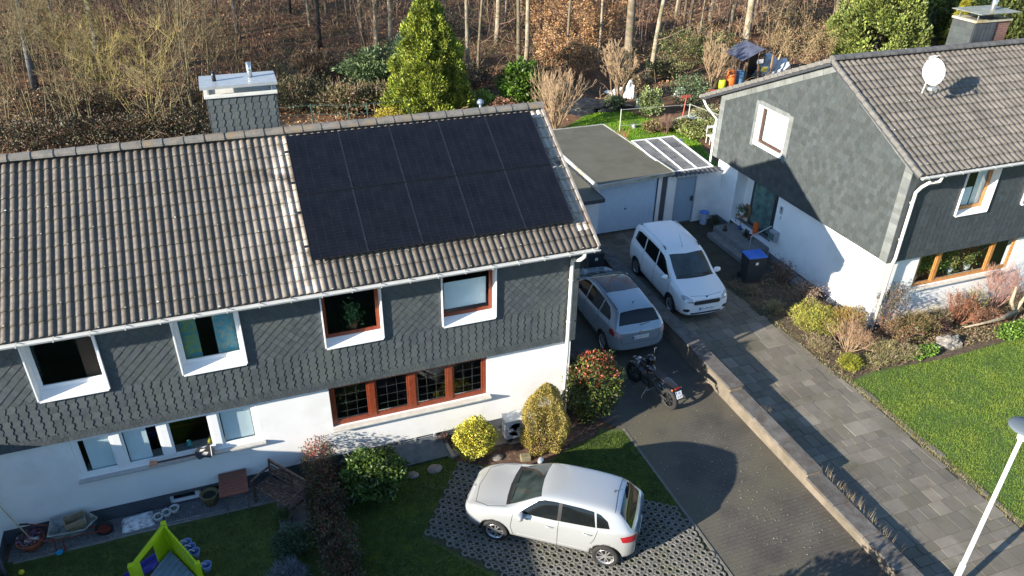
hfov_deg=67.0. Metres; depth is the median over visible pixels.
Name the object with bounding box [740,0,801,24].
tree
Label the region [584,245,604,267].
wheelie bin
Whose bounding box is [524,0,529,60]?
tree
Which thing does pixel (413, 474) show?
stone
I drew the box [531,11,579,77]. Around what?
beech scrub
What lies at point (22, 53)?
sapling
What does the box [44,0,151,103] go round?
sapling
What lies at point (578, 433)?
flower bed
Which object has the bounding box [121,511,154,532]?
compost sack
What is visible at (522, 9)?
tree
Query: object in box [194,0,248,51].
tree
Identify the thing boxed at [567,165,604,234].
garage
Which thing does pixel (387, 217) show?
solar panel
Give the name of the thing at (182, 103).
sapling
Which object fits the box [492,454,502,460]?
stone
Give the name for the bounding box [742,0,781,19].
bramble scrub
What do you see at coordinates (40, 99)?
bramble bush
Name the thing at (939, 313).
dry perennial
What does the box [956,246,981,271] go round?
potted plant
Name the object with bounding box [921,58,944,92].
satellite dish
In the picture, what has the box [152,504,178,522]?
planter
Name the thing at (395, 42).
shrub
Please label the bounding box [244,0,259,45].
sapling
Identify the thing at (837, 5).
tree
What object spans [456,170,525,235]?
solar panel
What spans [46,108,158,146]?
bramble bush
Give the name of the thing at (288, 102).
bramble bush
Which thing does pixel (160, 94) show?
sapling
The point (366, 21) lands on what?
sapling
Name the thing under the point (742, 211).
potted plant
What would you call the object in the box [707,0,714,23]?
tree
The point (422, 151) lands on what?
solar panel
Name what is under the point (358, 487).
shrub
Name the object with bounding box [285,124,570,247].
mounting rails
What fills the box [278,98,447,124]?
wire fence
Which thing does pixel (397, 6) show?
sapling
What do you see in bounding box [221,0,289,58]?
sapling
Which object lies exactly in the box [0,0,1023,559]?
ground
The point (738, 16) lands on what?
tree
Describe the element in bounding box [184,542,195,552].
bucket
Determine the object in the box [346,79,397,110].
bramble bush
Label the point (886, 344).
dry perennial
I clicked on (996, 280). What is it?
shrub
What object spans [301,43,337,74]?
bramble canes
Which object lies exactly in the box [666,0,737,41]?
tree
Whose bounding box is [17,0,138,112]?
sapling
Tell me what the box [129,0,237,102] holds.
sapling
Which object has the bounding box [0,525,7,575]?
house extension
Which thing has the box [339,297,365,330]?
potted plant
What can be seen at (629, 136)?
garden lawn grass
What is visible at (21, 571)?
ball
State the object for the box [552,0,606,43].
beech scrub
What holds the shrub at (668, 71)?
on the ground at (672, 110)
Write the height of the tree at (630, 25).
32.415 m
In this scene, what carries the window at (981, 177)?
in the house at (868, 171)
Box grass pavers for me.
[424,461,725,575]
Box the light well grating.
[165,495,227,523]
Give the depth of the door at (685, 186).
30.94 m
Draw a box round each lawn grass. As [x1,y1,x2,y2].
[7,506,323,575]
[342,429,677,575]
[567,110,716,166]
[855,339,1023,521]
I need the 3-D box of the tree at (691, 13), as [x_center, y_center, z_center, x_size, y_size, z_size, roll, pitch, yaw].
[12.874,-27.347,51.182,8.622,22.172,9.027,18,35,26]
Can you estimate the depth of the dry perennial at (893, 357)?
23.12 m
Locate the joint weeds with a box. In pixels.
[724,281,1023,529]
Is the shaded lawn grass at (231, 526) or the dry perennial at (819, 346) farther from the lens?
the dry perennial at (819, 346)
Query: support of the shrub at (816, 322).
on the planting bed at (777, 293)
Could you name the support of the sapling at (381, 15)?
on the ground at (672, 110)
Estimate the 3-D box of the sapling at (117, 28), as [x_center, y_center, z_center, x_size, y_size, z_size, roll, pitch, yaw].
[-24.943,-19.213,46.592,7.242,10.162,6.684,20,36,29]
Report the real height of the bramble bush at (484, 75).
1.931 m
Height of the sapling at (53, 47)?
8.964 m
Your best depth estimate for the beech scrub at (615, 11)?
54.13 m
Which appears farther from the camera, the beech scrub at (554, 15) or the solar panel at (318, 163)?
the beech scrub at (554, 15)
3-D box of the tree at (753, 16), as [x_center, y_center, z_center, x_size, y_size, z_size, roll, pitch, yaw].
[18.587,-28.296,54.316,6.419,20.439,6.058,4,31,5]
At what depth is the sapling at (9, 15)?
41.89 m
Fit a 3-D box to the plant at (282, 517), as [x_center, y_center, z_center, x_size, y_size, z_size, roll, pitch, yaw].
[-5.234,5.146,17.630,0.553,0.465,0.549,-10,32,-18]
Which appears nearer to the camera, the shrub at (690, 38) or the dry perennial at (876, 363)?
the dry perennial at (876, 363)
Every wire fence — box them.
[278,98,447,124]
[619,104,718,130]
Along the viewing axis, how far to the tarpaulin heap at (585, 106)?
43.51 m
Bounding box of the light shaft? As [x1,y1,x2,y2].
[387,433,454,465]
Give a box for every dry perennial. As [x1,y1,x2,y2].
[744,283,760,294]
[763,299,785,314]
[805,331,838,353]
[812,339,833,351]
[856,346,911,368]
[859,351,888,368]
[867,338,901,354]
[891,308,944,342]
[891,341,923,360]
[908,308,936,335]
[925,303,953,325]
[961,285,992,316]
[965,306,1011,327]
[998,281,1023,309]
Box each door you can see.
[597,178,657,233]
[673,177,695,221]
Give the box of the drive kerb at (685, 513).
[623,428,732,575]
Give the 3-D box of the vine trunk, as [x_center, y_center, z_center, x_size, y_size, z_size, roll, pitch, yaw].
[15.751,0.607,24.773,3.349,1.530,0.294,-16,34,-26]
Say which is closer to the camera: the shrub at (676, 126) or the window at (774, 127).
the window at (774, 127)
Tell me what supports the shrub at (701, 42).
on the ground at (672, 110)
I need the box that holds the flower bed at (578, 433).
[448,398,598,464]
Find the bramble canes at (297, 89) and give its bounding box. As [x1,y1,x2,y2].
[279,64,332,109]
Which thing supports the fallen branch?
on the ground at (672, 110)
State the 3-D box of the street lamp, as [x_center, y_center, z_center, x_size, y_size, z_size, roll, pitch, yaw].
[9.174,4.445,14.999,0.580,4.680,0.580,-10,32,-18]
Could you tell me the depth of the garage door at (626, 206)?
30.23 m
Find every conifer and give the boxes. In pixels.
[377,0,475,114]
[519,382,571,455]
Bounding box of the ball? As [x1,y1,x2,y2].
[18,569,24,574]
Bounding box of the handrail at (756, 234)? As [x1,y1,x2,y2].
[748,226,771,249]
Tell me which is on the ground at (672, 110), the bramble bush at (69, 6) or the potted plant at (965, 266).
the bramble bush at (69, 6)
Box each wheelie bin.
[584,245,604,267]
[737,249,767,282]
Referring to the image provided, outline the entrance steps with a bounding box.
[707,218,769,262]
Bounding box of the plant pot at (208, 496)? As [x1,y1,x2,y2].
[199,487,217,506]
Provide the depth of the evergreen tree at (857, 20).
51.59 m
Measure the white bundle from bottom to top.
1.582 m
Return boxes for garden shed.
[726,40,774,82]
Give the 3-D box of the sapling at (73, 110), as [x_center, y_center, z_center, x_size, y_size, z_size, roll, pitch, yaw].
[-21.220,-9.595,37.445,2.750,5.238,3.016,19,35,28]
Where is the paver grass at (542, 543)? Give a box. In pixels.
[424,473,725,575]
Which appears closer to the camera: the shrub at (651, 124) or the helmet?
the helmet
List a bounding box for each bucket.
[180,538,191,548]
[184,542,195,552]
[188,547,199,558]
[200,560,211,572]
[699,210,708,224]
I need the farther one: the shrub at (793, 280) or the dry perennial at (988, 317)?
the shrub at (793, 280)
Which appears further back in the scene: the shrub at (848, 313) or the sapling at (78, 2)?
the sapling at (78, 2)
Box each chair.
[705,125,715,144]
[735,204,750,224]
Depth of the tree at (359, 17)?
50.73 m
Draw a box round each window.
[23,336,104,389]
[69,404,261,477]
[170,489,218,503]
[172,312,244,363]
[321,288,380,337]
[328,357,485,425]
[442,270,491,316]
[758,108,787,153]
[911,238,1016,286]
[958,169,993,209]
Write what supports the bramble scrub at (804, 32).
on the ground at (672, 110)
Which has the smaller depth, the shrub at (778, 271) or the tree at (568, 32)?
the shrub at (778, 271)
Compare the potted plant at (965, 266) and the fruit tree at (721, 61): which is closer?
the potted plant at (965, 266)
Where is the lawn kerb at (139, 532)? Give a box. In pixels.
[13,497,286,563]
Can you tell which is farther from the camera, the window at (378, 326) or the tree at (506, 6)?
the tree at (506, 6)
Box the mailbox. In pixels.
[768,229,779,242]
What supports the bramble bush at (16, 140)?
on the ground at (672, 110)
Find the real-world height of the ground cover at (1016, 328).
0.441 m
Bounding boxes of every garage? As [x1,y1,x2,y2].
[552,124,674,233]
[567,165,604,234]
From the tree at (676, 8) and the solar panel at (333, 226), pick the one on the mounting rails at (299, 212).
the solar panel at (333, 226)
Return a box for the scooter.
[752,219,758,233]
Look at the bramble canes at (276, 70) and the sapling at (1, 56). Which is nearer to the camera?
the sapling at (1, 56)
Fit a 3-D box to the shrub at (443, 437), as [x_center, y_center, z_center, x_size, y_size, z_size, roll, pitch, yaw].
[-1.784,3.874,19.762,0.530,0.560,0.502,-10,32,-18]
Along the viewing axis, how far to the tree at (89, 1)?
47.49 m
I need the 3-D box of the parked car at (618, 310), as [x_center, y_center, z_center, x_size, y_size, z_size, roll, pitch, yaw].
[3.108,0.289,24.706,2.118,1.742,4.477,-9,32,-16]
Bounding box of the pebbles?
[12,487,271,559]
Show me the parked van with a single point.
(670, 261)
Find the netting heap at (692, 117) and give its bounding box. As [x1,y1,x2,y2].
[674,113,713,123]
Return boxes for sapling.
[0,0,22,95]
[0,0,63,128]
[0,0,65,120]
[0,0,89,134]
[0,6,20,56]
[0,29,29,139]
[3,0,68,96]
[9,0,108,132]
[16,0,88,76]
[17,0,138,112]
[21,0,108,95]
[23,0,105,83]
[28,32,111,137]
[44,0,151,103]
[63,0,184,130]
[80,0,124,53]
[95,0,154,67]
[95,0,227,122]
[98,0,116,32]
[99,0,192,83]
[108,0,214,122]
[114,25,198,138]
[117,0,221,89]
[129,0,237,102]
[135,1,162,54]
[136,0,223,128]
[138,0,156,25]
[146,0,236,113]
[166,0,232,56]
[178,0,217,74]
[179,3,194,58]
[183,0,266,74]
[191,0,236,73]
[212,0,226,29]
[212,0,284,69]
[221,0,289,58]
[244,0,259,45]
[344,1,387,48]
[353,0,374,50]
[355,0,385,47]
[362,0,396,48]
[392,0,408,32]
[393,0,408,25]
[476,0,495,41]
[479,1,494,34]
[501,0,525,41]
[610,0,655,55]
[619,0,652,40]
[644,0,661,40]
[673,0,695,39]
[702,0,729,44]
[712,0,768,57]
[740,2,762,34]
[747,0,779,57]
[756,0,772,32]
[758,0,788,44]
[802,0,817,38]
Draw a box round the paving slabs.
[598,231,1023,575]
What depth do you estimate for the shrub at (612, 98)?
43.59 m
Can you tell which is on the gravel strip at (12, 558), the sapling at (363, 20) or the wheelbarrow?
the wheelbarrow
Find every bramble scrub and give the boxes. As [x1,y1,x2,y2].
[689,19,730,61]
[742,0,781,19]
[755,7,798,55]
[769,0,815,40]
[777,26,823,67]
[791,1,829,51]
[809,25,845,60]
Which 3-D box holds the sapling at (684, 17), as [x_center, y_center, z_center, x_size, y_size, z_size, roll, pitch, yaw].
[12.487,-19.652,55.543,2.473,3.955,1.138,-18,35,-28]
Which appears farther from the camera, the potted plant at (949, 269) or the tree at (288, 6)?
the tree at (288, 6)
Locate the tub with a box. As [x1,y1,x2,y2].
[718,79,725,88]
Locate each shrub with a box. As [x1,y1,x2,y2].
[266,554,311,575]
[268,521,313,561]
[329,40,400,95]
[338,446,410,503]
[372,106,401,122]
[389,23,401,54]
[431,431,451,444]
[451,414,498,461]
[453,88,501,109]
[486,95,517,106]
[526,65,596,128]
[561,349,626,425]
[568,345,590,393]
[600,93,627,110]
[630,68,655,95]
[632,85,664,115]
[640,118,672,132]
[649,25,712,58]
[654,54,694,79]
[655,114,674,134]
[661,68,714,108]
[668,116,704,132]
[676,117,717,139]
[684,24,742,64]
[690,102,719,122]
[708,214,720,226]
[770,253,798,282]
[786,275,809,288]
[787,296,843,336]
[791,274,829,304]
[825,312,882,352]
[826,301,872,332]
[836,351,863,372]
[871,307,928,346]
[926,315,952,335]
[943,286,986,324]
[970,261,1023,311]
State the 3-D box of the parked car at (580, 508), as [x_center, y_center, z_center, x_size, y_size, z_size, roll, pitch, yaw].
[0.942,4.741,17.300,3.917,1.582,2.019,9,32,13]
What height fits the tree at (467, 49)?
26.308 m
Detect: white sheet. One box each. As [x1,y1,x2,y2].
[604,87,625,94]
[623,79,636,98]
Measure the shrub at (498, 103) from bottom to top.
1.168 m
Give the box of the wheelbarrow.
[15,511,113,551]
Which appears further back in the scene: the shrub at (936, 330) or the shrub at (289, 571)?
the shrub at (936, 330)
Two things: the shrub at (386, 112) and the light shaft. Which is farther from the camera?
the shrub at (386, 112)
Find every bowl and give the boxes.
[15,527,44,551]
[55,549,62,554]
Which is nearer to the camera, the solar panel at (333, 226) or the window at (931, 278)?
the solar panel at (333, 226)
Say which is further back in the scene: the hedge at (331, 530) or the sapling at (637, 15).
the sapling at (637, 15)
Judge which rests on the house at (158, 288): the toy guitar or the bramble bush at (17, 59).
the toy guitar
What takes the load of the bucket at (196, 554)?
hanging from the play tower
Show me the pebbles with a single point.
(123, 533)
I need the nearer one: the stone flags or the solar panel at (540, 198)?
the solar panel at (540, 198)
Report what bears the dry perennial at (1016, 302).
on the planting bed at (777, 293)
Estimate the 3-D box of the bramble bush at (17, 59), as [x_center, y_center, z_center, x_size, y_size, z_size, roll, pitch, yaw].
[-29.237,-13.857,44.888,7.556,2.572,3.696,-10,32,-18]
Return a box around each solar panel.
[285,131,352,195]
[298,189,368,260]
[338,126,404,188]
[353,182,423,251]
[389,121,455,181]
[406,176,475,243]
[438,116,504,175]
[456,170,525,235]
[485,112,550,169]
[505,164,574,228]
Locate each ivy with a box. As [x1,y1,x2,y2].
[620,48,637,82]
[645,59,657,83]
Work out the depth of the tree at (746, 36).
52.53 m
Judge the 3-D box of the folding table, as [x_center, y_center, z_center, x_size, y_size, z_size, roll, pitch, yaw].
[-6.401,4.765,17.907,0.620,0.717,0.770,-10,32,-18]
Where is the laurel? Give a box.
[494,55,545,103]
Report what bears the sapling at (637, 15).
on the ground at (672, 110)
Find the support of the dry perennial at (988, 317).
on the planting bed at (777, 293)
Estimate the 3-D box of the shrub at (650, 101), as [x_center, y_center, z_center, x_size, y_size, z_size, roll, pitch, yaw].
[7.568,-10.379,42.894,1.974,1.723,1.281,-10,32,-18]
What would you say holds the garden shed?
on the ground at (672, 110)
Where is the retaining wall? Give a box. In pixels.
[598,239,923,575]
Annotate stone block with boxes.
[520,453,530,461]
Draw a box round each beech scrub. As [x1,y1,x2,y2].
[520,0,584,51]
[523,0,559,37]
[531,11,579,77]
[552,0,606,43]
[558,34,601,80]
[571,4,613,60]
[588,0,627,43]
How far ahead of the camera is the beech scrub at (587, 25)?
50.70 m
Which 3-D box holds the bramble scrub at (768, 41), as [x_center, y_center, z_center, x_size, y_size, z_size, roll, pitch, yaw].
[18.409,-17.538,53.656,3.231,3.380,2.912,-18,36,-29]
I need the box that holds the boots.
[742,229,749,237]
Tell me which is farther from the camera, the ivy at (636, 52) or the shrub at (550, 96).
the ivy at (636, 52)
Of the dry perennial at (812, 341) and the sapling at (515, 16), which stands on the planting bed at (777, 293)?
the dry perennial at (812, 341)
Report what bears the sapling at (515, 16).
on the ground at (672, 110)
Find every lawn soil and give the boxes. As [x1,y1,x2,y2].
[566,110,717,166]
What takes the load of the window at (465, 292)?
in the house at (158, 288)
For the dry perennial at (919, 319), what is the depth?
24.11 m
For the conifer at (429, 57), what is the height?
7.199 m
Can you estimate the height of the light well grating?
0.025 m
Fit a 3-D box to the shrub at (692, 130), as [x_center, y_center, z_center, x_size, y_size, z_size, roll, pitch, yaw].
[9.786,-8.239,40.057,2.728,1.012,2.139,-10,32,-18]
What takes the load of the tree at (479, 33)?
on the ground at (672, 110)
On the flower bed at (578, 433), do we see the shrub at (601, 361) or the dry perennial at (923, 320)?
the shrub at (601, 361)
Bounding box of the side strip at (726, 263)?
[679,219,773,281]
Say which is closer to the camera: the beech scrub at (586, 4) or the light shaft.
the light shaft
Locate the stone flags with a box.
[480,430,540,447]
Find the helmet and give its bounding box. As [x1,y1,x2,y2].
[645,354,655,364]
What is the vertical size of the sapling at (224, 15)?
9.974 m
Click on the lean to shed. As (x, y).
(692, 188)
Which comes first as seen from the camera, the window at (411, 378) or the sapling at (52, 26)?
the window at (411, 378)
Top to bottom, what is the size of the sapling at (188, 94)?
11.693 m
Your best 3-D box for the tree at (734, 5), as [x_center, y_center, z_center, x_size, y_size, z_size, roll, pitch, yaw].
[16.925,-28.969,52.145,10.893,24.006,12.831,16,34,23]
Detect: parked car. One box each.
[465,457,643,566]
[577,266,663,350]
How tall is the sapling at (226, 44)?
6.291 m
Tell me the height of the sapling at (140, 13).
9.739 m
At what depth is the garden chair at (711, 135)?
39.32 m
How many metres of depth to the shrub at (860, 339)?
23.45 m
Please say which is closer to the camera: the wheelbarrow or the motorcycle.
the wheelbarrow
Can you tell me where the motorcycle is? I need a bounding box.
[626,347,682,409]
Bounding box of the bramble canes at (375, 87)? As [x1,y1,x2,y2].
[356,79,387,98]
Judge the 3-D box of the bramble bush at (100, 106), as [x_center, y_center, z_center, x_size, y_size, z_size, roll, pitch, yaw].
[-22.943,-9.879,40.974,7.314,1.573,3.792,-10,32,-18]
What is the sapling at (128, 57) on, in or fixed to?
on the ground at (672, 110)
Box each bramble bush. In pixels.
[0,30,84,72]
[0,83,99,122]
[0,110,123,151]
[0,111,75,152]
[3,0,113,21]
[3,84,142,120]
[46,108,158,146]
[85,101,197,142]
[125,75,206,114]
[136,102,210,136]
[241,54,307,94]
[275,69,353,114]
[279,45,351,78]
[305,74,386,119]
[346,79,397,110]
[432,13,472,34]
[463,59,496,90]
[491,58,571,82]
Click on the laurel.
(515, 73)
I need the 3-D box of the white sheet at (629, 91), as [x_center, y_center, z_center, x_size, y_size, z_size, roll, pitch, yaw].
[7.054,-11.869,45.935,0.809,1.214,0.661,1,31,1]
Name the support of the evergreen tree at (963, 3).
on the ground at (672, 110)
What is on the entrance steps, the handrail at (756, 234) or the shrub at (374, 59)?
the handrail at (756, 234)
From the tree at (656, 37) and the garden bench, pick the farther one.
the tree at (656, 37)
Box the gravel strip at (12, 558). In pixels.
[8,484,275,562]
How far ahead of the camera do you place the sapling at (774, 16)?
56.08 m
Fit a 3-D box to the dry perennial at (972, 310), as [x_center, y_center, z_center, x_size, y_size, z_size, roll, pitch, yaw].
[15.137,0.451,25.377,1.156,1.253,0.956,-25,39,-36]
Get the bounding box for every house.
[0,62,600,544]
[699,0,1023,330]
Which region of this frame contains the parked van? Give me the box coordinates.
[630,220,726,314]
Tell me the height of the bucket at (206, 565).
0.292 m
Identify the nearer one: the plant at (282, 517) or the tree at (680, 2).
the plant at (282, 517)
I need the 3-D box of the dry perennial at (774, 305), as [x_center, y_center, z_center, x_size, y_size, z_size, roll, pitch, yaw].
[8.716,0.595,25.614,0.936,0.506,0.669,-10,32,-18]
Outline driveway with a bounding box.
[569,254,888,575]
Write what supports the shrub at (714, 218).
on the side strip at (726, 263)
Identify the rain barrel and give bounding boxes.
[726,69,736,86]
[735,70,744,84]
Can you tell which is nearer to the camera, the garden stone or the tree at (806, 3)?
the garden stone
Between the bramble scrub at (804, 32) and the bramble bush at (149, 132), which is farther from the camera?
the bramble scrub at (804, 32)
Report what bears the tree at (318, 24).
on the ground at (672, 110)
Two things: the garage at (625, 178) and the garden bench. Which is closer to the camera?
the garden bench
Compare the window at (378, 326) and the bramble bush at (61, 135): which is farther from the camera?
the bramble bush at (61, 135)
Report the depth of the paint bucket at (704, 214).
31.18 m
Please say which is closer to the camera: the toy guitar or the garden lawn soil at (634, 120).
the toy guitar
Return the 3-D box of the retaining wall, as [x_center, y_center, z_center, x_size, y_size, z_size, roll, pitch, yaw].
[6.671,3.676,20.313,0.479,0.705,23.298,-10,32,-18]
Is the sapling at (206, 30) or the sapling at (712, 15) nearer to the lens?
the sapling at (206, 30)
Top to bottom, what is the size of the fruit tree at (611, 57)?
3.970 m
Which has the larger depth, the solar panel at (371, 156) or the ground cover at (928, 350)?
the ground cover at (928, 350)
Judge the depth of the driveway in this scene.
19.03 m
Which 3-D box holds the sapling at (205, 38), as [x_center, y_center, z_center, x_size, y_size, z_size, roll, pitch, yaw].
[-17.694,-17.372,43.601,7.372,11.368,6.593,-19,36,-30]
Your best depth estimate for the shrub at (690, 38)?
52.74 m
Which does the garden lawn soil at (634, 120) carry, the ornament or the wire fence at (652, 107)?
the wire fence at (652, 107)
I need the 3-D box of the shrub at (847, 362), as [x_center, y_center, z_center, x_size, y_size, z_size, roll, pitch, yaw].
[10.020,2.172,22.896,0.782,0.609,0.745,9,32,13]
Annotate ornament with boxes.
[185,440,192,446]
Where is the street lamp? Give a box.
[954,416,1023,575]
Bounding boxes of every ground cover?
[899,343,941,360]
[993,317,1023,340]
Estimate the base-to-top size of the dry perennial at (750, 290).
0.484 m
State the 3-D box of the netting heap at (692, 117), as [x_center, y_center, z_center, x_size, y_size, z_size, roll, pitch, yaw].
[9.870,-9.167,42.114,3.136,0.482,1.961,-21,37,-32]
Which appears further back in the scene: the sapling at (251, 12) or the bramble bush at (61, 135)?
the sapling at (251, 12)
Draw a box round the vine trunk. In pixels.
[964,286,1023,327]
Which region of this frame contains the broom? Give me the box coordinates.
[0,506,38,542]
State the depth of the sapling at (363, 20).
49.40 m
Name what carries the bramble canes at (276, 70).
on the ground at (672, 110)
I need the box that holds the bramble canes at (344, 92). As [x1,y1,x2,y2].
[325,76,369,112]
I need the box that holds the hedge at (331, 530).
[295,435,367,575]
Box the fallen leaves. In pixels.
[404,280,1017,574]
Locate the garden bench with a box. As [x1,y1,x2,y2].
[249,458,309,522]
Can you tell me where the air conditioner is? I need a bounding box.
[501,409,534,442]
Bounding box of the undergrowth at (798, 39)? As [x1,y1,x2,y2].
[0,0,939,150]
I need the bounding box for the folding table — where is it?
[218,468,249,515]
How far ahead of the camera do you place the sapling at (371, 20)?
49.11 m
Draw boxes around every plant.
[272,504,289,521]
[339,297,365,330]
[736,204,748,215]
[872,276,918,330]
[915,261,925,279]
[921,255,946,277]
[941,249,963,275]
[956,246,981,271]
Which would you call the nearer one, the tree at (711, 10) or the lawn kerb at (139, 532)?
the lawn kerb at (139, 532)
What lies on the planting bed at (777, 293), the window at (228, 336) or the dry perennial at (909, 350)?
the dry perennial at (909, 350)
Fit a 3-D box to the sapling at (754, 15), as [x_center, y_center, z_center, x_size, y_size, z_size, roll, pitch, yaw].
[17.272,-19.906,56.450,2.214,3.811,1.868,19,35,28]
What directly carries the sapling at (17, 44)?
on the ground at (672, 110)
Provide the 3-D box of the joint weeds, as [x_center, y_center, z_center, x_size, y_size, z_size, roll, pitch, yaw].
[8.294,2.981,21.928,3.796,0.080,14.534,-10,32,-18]
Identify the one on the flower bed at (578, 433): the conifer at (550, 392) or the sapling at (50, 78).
the conifer at (550, 392)
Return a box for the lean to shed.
[632,135,722,221]
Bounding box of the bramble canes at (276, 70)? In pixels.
[251,52,305,80]
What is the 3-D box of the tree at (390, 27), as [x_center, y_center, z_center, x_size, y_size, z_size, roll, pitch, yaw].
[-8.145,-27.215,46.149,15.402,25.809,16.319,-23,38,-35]
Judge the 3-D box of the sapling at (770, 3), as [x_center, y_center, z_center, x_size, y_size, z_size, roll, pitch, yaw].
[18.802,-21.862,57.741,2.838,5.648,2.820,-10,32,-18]
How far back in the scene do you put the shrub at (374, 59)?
44.20 m
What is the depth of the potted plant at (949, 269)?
25.24 m
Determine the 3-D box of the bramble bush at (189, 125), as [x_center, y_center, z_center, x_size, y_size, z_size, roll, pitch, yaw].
[-16.303,-8.409,39.000,4.917,1.624,3.705,-10,32,-18]
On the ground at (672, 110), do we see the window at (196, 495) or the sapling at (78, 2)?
the sapling at (78, 2)
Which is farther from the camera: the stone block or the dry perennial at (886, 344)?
the dry perennial at (886, 344)
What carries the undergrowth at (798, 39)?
on the ground at (672, 110)
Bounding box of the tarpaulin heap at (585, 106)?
[557,97,634,115]
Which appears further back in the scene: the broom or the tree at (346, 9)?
the tree at (346, 9)
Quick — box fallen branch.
[778,16,795,58]
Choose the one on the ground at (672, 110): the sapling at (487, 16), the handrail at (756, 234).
the sapling at (487, 16)
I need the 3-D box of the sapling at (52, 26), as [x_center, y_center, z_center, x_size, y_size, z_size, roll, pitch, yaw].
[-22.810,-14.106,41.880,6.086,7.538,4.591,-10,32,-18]
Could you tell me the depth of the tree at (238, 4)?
55.61 m
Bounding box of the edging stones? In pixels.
[849,380,1023,528]
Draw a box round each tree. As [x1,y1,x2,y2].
[0,0,54,88]
[5,0,130,54]
[22,1,84,37]
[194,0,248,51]
[237,0,240,14]
[263,0,335,48]
[287,0,291,13]
[305,0,355,26]
[305,0,378,48]
[321,0,450,47]
[335,0,352,26]
[344,0,353,20]
[357,0,365,48]
[443,0,447,8]
[444,0,592,60]
[447,0,555,44]
[465,0,469,67]
[473,0,521,24]
[476,0,505,81]
[520,0,523,12]
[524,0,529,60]
[530,0,603,75]
[576,0,612,64]
[600,38,641,97]
[624,0,635,80]
[636,0,698,38]
[641,0,678,16]
[649,0,697,78]
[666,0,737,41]
[669,0,694,42]
[677,0,681,17]
[682,0,694,30]
[694,0,737,36]
[702,29,736,88]
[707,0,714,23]
[707,0,784,77]
[727,0,745,37]
[734,0,776,30]
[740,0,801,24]
[797,0,830,17]
[825,0,933,55]
[832,0,850,14]
[872,0,989,45]
[933,0,1023,39]
[938,0,971,45]
[990,0,1023,39]
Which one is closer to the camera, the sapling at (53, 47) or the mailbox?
the mailbox
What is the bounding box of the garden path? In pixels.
[597,220,689,242]
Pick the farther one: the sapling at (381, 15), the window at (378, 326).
the sapling at (381, 15)
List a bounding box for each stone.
[408,471,418,478]
[427,464,442,473]
[448,449,460,457]
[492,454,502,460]
[934,334,962,349]
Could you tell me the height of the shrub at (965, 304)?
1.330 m
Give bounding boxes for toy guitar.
[149,445,214,466]
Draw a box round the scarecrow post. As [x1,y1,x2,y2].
[681,95,690,115]
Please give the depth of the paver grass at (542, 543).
16.95 m
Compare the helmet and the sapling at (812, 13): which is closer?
the helmet
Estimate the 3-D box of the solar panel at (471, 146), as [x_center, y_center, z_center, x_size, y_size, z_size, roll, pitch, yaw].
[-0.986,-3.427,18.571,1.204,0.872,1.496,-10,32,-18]
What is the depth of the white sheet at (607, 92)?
46.45 m
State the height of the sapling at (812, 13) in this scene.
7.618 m
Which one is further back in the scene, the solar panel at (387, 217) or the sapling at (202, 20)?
the sapling at (202, 20)
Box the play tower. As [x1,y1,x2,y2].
[124,520,203,575]
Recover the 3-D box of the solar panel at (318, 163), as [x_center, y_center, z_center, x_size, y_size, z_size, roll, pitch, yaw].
[-4.366,-2.837,17.481,1.204,0.872,1.496,-10,32,-18]
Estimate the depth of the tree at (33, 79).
43.34 m
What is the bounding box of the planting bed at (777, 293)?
[726,272,1023,379]
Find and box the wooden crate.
[62,510,87,531]
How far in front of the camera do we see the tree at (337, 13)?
54.41 m
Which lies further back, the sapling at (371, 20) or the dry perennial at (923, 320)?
the sapling at (371, 20)
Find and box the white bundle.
[752,53,790,78]
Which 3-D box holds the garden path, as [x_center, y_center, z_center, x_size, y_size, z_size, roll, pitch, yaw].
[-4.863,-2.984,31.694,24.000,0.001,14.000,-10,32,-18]
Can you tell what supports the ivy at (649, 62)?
on the ground at (672, 110)
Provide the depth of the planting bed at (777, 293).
24.82 m
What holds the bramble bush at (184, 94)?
on the ground at (672, 110)
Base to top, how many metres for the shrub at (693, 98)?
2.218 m

